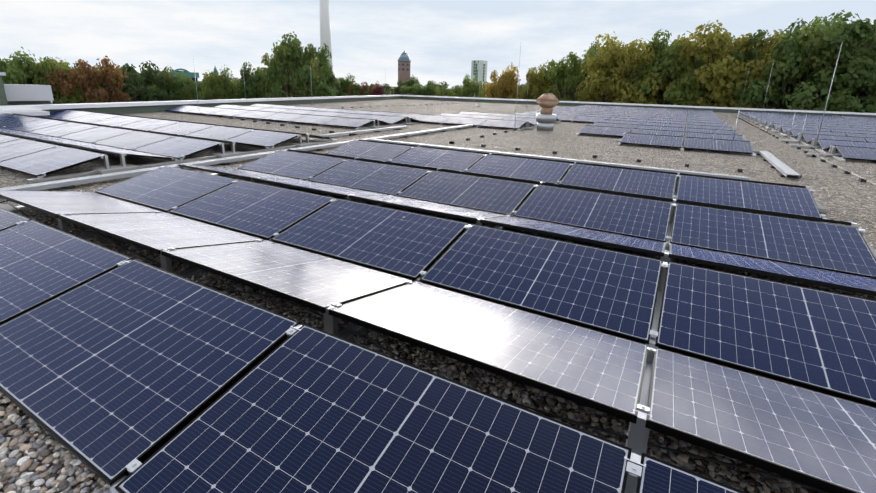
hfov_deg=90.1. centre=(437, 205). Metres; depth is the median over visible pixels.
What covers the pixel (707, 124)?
panel
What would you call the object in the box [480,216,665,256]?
panel
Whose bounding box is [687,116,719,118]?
panel
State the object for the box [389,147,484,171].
panel
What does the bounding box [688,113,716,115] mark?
panel
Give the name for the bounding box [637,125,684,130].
panel
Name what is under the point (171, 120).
panel
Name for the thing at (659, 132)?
panel
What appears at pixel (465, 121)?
panel
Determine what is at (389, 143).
panel
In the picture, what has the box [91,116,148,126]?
panel
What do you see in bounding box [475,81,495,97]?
tree
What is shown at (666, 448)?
dc cables
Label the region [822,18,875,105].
tree
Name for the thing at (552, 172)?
panel
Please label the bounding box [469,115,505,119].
panel
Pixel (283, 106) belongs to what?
panel
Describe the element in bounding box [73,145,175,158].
panel
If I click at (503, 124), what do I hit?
panel
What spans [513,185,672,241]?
panel
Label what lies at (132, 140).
panel
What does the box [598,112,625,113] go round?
panel
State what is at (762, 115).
panel
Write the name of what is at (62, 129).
panel
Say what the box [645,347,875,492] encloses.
panel
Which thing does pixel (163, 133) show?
panel
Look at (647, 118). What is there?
panel
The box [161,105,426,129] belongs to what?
block mounting
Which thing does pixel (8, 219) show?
panel
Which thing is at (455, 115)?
panel
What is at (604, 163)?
cable tray
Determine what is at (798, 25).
tree
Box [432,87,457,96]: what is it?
tree
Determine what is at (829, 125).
panel
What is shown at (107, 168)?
block mounting
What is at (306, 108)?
panel
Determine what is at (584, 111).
panel
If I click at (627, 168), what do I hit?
panel
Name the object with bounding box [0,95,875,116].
parapet
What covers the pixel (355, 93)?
tree
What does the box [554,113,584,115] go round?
panel
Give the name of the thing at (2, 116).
panel
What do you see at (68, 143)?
panel
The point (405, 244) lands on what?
panel
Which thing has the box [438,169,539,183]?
panel
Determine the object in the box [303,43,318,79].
tree
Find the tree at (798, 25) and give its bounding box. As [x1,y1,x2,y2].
[772,18,813,53]
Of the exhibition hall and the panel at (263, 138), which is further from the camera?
the exhibition hall
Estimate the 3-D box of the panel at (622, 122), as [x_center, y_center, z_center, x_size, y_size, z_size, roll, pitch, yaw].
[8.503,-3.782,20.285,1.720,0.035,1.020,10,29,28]
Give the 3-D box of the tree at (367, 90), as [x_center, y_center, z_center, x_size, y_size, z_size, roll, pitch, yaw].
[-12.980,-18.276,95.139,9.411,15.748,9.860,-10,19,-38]
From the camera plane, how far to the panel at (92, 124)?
12.55 m
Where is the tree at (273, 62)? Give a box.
[270,45,313,97]
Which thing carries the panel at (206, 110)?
on the block mounting at (378, 126)
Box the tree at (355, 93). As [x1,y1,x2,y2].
[336,79,360,95]
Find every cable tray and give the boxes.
[0,124,474,190]
[316,126,407,137]
[370,139,749,179]
[757,151,800,178]
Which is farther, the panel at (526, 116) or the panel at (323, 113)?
the panel at (526, 116)
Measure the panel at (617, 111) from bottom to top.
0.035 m
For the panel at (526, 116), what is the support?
on the holder at (525, 127)
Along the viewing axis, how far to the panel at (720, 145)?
12.89 m
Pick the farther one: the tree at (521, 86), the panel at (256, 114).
the tree at (521, 86)
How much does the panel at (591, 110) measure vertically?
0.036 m
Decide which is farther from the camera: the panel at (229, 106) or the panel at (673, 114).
the panel at (673, 114)
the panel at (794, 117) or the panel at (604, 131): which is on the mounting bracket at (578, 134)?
the panel at (604, 131)
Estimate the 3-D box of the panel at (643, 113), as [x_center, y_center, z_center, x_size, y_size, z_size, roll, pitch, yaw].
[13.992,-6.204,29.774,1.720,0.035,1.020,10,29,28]
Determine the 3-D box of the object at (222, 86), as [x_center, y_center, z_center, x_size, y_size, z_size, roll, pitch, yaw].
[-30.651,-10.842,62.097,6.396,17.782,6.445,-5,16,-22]
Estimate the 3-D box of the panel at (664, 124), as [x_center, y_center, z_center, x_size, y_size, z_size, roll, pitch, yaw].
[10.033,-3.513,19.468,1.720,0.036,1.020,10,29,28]
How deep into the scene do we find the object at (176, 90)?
54.42 m
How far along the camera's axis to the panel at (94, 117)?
15.52 m
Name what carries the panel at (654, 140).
on the mounting bracket at (682, 149)
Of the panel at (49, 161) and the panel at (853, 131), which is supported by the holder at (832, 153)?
the panel at (853, 131)
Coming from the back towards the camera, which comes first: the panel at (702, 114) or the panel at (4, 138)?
the panel at (702, 114)
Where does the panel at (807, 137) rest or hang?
on the holder at (832, 153)
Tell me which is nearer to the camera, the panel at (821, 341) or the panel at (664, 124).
the panel at (821, 341)
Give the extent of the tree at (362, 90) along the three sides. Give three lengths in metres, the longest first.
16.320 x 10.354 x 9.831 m
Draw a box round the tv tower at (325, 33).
[319,0,332,70]
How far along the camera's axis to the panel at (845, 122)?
25.61 m
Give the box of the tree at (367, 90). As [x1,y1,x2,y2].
[363,84,393,95]
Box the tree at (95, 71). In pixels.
[72,61,103,102]
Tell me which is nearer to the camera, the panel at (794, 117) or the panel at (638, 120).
the panel at (638, 120)
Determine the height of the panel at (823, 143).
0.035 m
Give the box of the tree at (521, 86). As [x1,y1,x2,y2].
[518,84,525,95]
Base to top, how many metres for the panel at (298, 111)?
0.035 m
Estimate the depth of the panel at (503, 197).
6.23 m
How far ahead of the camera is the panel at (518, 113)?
24.90 m
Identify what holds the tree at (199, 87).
on the ground
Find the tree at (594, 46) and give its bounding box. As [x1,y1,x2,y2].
[580,41,627,76]
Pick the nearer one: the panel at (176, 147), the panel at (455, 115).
the panel at (176, 147)
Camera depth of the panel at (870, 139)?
15.31 m
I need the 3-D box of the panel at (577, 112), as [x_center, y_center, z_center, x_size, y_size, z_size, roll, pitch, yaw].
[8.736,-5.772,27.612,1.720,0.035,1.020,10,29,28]
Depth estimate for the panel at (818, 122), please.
24.49 m
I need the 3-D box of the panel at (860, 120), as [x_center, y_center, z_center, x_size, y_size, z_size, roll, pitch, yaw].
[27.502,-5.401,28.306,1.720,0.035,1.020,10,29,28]
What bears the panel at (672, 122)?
on the block at (655, 115)
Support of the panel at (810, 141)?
on the holder at (832, 153)
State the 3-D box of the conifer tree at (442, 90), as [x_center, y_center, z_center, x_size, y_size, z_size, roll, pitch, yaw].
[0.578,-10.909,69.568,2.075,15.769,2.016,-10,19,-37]
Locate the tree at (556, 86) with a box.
[538,80,561,99]
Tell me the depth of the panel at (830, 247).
4.58 m
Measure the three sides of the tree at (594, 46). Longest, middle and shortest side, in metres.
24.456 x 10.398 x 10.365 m
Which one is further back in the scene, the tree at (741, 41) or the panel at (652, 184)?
the tree at (741, 41)
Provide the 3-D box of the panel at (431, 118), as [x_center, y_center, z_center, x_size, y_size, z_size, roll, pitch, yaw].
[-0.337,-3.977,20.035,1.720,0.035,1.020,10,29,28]
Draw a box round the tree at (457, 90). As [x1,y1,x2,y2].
[452,84,484,97]
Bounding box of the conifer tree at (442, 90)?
[440,86,444,95]
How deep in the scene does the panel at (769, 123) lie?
23.43 m
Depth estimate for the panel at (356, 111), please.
22.46 m
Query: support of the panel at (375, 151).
on the mounting frame at (638, 437)
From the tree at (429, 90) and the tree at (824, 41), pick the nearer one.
the tree at (824, 41)
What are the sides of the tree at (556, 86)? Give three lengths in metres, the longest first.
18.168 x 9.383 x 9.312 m
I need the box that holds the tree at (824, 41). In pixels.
[732,10,875,112]
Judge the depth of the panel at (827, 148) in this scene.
12.71 m
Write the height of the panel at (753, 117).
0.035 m
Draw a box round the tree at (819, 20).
[801,16,822,32]
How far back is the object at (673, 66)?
54.30 m
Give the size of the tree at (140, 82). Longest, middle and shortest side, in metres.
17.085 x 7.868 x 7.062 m
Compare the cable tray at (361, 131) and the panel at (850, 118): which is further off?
the panel at (850, 118)
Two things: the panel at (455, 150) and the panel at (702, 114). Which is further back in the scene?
the panel at (702, 114)
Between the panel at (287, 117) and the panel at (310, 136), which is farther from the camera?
the panel at (287, 117)
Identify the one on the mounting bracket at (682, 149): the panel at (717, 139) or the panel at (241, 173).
the panel at (717, 139)
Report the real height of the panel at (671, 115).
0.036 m
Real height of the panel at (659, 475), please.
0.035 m
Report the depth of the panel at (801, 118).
28.35 m
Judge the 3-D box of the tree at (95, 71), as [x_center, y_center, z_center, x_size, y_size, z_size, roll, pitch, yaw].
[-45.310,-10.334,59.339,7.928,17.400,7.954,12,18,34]
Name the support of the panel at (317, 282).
on the mounting frame at (638, 437)
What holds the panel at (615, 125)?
on the mounting bracket at (578, 134)
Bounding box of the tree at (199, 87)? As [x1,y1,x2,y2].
[182,76,203,99]
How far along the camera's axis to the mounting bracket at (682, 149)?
13.18 m
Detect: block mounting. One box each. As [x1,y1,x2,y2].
[0,110,336,182]
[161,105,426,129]
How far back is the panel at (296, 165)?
7.87 m
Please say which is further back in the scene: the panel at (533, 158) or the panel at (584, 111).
the panel at (584, 111)
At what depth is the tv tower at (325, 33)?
557.25 m
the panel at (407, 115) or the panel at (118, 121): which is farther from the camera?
the panel at (407, 115)
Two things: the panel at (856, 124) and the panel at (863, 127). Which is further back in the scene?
the panel at (856, 124)
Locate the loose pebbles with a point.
(38, 450)
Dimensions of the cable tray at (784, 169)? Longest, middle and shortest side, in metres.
4.400 x 0.320 x 0.108 m
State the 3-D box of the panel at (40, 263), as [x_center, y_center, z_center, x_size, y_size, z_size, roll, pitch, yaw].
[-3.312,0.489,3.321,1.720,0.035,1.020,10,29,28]
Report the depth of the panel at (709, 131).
16.93 m
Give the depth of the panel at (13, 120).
13.66 m
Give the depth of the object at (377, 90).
80.60 m
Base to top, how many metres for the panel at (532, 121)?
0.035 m
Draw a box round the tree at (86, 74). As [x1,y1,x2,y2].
[44,55,132,103]
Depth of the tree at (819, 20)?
60.09 m
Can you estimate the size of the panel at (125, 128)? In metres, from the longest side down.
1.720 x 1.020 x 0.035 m
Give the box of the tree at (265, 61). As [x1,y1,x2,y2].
[255,50,291,91]
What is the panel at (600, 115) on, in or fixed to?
on the block at (655, 115)
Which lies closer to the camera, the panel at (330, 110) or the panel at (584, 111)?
the panel at (330, 110)
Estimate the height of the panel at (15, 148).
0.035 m
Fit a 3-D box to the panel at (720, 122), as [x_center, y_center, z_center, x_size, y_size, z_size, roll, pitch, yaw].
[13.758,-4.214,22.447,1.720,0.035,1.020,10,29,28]
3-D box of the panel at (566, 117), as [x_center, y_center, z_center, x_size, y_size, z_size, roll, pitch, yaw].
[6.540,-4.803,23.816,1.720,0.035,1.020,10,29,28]
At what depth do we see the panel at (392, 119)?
18.81 m
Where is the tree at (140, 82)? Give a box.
[133,69,154,97]
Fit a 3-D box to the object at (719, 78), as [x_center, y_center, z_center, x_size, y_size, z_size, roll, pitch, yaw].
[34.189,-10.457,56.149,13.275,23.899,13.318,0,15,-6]
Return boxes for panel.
[0,114,16,118]
[0,115,41,127]
[0,129,44,135]
[0,132,79,141]
[0,134,20,142]
[0,138,58,160]
[0,146,105,176]
[0,190,161,217]
[0,208,30,230]
[0,220,132,324]
[0,259,300,486]
[1,118,64,131]
[28,122,98,136]
[33,138,120,148]
[46,109,72,115]
[46,110,93,119]
[50,118,76,122]
[57,126,132,142]
[58,212,263,253]
[67,113,120,122]
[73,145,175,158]
[77,122,107,126]
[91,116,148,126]
[92,131,174,149]
[95,166,237,212]
[108,126,142,131]
[114,324,631,492]
[119,118,177,130]
[132,136,221,158]
[143,130,183,136]
[150,122,214,135]
[156,118,186,121]
[161,240,412,312]
[165,105,202,112]
[169,180,335,239]
[178,164,298,179]
[184,126,252,140]
[184,136,264,147]
[186,107,224,114]
[187,121,220,125]
[209,109,250,116]
[215,104,241,108]
[222,125,260,129]
[224,130,299,146]
[234,111,277,118]
[235,106,265,109]
[237,150,346,180]
[250,104,274,106]
[252,178,388,197]
[257,107,288,111]
[261,113,305,121]
[262,129,329,139]
[271,105,297,108]
[271,199,468,280]
[282,109,313,113]
[288,149,353,159]
[290,115,338,124]
[292,106,319,109]
[308,111,341,115]
[308,159,430,195]
[314,108,345,111]
[323,117,372,127]
[325,140,412,161]
[329,281,648,423]
[336,113,372,118]
[341,110,371,113]
[343,117,390,123]
[349,195,506,221]
[355,158,436,170]
[359,139,417,146]
[366,115,405,123]
[368,111,400,115]
[381,115,418,120]
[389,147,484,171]
[397,113,421,117]
[397,171,535,215]
[413,115,451,122]
[419,146,488,154]
[419,224,662,343]
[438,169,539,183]
[439,113,471,116]
[443,117,486,125]
[458,111,489,114]
[466,154,571,183]
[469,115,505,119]
[479,119,525,128]
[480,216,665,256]
[489,113,520,116]
[491,153,573,163]
[503,117,536,124]
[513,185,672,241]
[514,112,537,115]
[520,115,535,117]
[542,182,672,201]
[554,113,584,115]
[556,115,575,120]
[559,164,676,198]
[563,111,591,113]
[572,110,597,112]
[572,116,609,122]
[576,162,677,174]
[579,109,603,111]
[579,125,631,136]
[584,114,615,117]
[592,113,621,115]
[593,122,637,127]
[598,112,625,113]
[603,120,642,124]
[604,110,629,112]
[610,118,646,121]
[616,116,649,119]
[620,133,682,147]
[622,114,652,117]
[626,113,655,115]
[630,112,657,113]
[631,129,683,136]
[636,453,746,492]
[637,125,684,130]
[642,122,684,126]
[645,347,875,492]
[647,120,685,123]
[650,118,685,121]
[653,116,686,118]
[655,261,875,407]
[656,114,686,116]
[658,113,686,115]
[668,243,875,295]
[670,203,875,278]
[676,175,821,218]
[676,200,851,225]
[680,173,805,187]
[683,137,752,153]
[685,128,737,134]
[685,132,743,140]
[686,125,732,129]
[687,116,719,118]
[687,118,722,120]
[687,120,724,123]
[687,122,728,126]
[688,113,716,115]
[688,115,717,116]
[688,137,749,141]
[748,115,777,117]
[752,116,783,119]
[756,117,790,121]
[761,119,797,123]
[767,121,806,125]
[773,124,817,128]
[778,116,809,118]
[781,126,830,132]
[784,118,817,119]
[790,130,845,136]
[791,119,826,121]
[798,121,837,124]
[802,134,865,141]
[807,123,850,126]
[807,139,875,143]
[810,118,842,119]
[816,139,875,148]
[818,119,853,121]
[818,126,865,130]
[823,145,875,150]
[827,121,865,123]
[830,129,875,133]
[834,118,866,119]
[836,146,875,160]
[838,123,875,126]
[844,119,875,121]
[845,133,875,137]
[851,126,875,128]
[864,138,875,141]
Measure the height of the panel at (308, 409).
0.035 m
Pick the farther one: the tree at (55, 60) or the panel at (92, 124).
the tree at (55, 60)
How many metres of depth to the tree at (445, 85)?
123.75 m
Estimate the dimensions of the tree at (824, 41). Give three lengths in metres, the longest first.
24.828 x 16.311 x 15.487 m
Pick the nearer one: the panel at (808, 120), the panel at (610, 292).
the panel at (610, 292)
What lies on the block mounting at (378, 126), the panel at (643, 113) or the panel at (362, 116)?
the panel at (362, 116)
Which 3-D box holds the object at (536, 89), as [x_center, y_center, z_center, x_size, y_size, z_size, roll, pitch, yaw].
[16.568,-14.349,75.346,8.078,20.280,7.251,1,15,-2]
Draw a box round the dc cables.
[0,200,827,492]
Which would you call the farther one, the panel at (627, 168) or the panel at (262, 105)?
the panel at (262, 105)
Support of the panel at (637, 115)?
on the block at (655, 115)
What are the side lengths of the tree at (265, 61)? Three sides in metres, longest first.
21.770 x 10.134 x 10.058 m
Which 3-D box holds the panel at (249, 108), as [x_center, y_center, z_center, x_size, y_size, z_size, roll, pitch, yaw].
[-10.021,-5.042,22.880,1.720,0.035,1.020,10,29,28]
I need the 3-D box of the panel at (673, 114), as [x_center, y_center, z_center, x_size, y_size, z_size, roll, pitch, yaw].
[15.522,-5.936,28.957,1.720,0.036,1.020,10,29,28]
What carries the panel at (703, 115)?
on the block at (655, 115)
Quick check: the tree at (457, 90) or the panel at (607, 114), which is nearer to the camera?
the panel at (607, 114)
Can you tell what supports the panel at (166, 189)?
on the mounting frame at (638, 437)
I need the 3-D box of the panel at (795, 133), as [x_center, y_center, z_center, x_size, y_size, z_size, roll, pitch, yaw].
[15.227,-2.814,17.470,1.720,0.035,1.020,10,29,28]
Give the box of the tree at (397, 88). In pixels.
[381,83,401,94]
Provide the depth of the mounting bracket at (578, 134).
16.59 m
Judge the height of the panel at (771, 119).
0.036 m
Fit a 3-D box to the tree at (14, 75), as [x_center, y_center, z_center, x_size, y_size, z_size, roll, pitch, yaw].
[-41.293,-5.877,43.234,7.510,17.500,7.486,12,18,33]
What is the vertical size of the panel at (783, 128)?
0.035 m
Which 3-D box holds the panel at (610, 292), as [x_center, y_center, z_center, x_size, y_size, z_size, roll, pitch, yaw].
[0.846,0.541,3.586,1.720,0.035,1.020,10,29,28]
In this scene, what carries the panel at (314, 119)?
on the block mounting at (378, 126)
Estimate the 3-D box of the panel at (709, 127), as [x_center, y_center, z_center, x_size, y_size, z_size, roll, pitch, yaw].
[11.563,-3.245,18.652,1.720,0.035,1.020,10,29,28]
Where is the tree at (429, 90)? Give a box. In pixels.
[399,80,436,95]
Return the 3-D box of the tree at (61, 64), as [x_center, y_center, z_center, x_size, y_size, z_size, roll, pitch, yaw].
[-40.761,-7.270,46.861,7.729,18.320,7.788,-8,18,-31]
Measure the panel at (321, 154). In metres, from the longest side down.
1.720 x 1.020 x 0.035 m
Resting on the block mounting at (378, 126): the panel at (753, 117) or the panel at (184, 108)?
the panel at (184, 108)
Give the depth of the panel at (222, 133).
12.24 m
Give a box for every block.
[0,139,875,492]
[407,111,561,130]
[514,106,729,126]
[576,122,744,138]
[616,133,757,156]
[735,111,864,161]
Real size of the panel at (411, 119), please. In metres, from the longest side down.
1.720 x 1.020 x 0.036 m
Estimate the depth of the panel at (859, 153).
11.96 m
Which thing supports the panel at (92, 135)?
on the block mounting at (107, 168)
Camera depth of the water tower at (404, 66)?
395.56 m
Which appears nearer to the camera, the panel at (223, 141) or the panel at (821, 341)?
the panel at (821, 341)
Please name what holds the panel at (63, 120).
on the block mounting at (107, 168)
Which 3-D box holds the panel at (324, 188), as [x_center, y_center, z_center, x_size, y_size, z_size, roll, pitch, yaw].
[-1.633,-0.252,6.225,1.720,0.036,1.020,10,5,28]
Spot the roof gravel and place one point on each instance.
(838, 195)
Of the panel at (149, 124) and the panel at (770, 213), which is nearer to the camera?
the panel at (770, 213)
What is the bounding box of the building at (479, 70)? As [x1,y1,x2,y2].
[471,60,487,84]
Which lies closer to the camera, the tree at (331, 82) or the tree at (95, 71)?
the tree at (95, 71)
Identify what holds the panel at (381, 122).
on the block mounting at (378, 126)
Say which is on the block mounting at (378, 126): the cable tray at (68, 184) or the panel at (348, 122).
the panel at (348, 122)
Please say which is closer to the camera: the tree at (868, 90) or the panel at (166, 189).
the panel at (166, 189)
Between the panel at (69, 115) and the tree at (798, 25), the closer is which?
the panel at (69, 115)
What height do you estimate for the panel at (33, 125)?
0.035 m
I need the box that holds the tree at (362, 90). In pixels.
[347,81,368,95]
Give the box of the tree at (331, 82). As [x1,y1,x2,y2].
[315,51,337,95]
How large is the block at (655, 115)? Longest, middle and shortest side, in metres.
22.654 x 10.930 x 0.297 m
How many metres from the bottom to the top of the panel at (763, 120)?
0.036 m
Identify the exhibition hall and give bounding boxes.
[140,68,198,82]
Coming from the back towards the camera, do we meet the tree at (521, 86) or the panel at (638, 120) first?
the tree at (521, 86)
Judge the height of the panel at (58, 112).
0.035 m
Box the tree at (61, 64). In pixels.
[9,46,85,103]
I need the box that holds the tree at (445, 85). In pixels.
[433,81,459,94]
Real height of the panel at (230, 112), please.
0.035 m
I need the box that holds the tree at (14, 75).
[0,54,54,96]
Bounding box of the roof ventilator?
[536,94,558,130]
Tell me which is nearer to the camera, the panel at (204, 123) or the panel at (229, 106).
the panel at (204, 123)
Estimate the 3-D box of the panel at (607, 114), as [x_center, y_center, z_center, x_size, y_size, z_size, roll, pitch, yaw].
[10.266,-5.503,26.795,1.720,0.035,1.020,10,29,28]
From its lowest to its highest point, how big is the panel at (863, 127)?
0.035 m
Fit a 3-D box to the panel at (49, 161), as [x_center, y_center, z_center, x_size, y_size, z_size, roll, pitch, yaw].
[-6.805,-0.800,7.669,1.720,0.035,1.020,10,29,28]
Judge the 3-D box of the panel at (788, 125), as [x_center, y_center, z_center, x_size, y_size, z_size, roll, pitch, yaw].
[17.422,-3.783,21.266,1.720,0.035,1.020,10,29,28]
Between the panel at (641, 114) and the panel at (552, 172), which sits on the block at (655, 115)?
the panel at (641, 114)
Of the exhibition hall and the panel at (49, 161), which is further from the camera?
the exhibition hall
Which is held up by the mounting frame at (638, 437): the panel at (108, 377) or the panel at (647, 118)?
the panel at (108, 377)
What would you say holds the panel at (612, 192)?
on the mounting frame at (638, 437)
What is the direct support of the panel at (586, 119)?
on the block at (655, 115)
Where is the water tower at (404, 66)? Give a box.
[398,51,410,86]
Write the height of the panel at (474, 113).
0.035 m
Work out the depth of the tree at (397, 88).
113.67 m
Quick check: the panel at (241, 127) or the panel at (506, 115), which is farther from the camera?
the panel at (506, 115)
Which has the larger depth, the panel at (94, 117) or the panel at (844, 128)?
the panel at (844, 128)
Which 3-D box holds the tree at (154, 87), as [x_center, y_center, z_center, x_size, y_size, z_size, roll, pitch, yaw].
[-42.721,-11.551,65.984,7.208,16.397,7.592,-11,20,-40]
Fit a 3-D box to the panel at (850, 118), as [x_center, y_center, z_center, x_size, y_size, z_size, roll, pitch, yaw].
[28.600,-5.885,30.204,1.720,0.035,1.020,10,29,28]
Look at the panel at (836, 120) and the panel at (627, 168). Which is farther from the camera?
the panel at (836, 120)
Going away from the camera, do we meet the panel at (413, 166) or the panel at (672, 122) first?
the panel at (413, 166)
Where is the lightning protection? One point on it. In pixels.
(814, 154)
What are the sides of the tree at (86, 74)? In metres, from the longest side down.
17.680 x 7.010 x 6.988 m
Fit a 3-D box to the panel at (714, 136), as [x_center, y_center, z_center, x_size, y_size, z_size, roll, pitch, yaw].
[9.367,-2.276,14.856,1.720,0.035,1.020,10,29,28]
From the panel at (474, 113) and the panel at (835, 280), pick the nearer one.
the panel at (835, 280)
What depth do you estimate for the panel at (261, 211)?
5.13 m
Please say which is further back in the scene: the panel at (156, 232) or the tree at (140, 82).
the tree at (140, 82)
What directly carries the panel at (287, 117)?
on the block mounting at (378, 126)
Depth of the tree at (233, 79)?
78.10 m
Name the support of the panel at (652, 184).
on the mounting frame at (638, 437)
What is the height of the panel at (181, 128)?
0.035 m
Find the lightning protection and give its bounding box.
[193,42,875,184]
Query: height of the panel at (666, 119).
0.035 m
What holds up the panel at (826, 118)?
on the holder at (832, 153)
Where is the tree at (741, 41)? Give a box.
[725,33,758,57]
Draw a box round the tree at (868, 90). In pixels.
[789,22,875,112]
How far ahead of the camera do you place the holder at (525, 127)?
18.55 m
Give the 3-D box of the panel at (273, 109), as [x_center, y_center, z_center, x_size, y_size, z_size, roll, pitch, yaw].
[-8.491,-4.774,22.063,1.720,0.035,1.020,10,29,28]
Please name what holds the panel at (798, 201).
on the mounting frame at (638, 437)
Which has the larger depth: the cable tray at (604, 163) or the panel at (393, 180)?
the cable tray at (604, 163)
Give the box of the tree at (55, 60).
[42,56,71,70]
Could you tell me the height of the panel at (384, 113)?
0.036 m
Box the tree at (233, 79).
[229,74,239,85]
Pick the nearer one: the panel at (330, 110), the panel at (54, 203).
the panel at (54, 203)
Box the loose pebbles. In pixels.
[0,204,807,492]
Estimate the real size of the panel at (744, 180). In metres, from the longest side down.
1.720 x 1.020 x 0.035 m
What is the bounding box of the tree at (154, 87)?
[144,75,159,90]
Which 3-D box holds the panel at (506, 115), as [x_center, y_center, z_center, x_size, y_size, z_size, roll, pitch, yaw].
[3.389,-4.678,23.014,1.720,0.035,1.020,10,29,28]
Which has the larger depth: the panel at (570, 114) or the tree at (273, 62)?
the tree at (273, 62)
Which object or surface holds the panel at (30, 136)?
on the block mounting at (107, 168)
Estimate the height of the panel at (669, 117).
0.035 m
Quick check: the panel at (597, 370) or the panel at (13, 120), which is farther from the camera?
the panel at (13, 120)
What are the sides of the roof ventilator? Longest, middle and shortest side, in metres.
1.470 x 0.940 x 0.940 m
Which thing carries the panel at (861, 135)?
on the holder at (832, 153)
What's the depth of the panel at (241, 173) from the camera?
6.86 m
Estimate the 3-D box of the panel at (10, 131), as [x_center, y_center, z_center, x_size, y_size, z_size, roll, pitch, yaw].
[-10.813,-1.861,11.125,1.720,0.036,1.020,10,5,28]
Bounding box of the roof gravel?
[0,99,875,492]

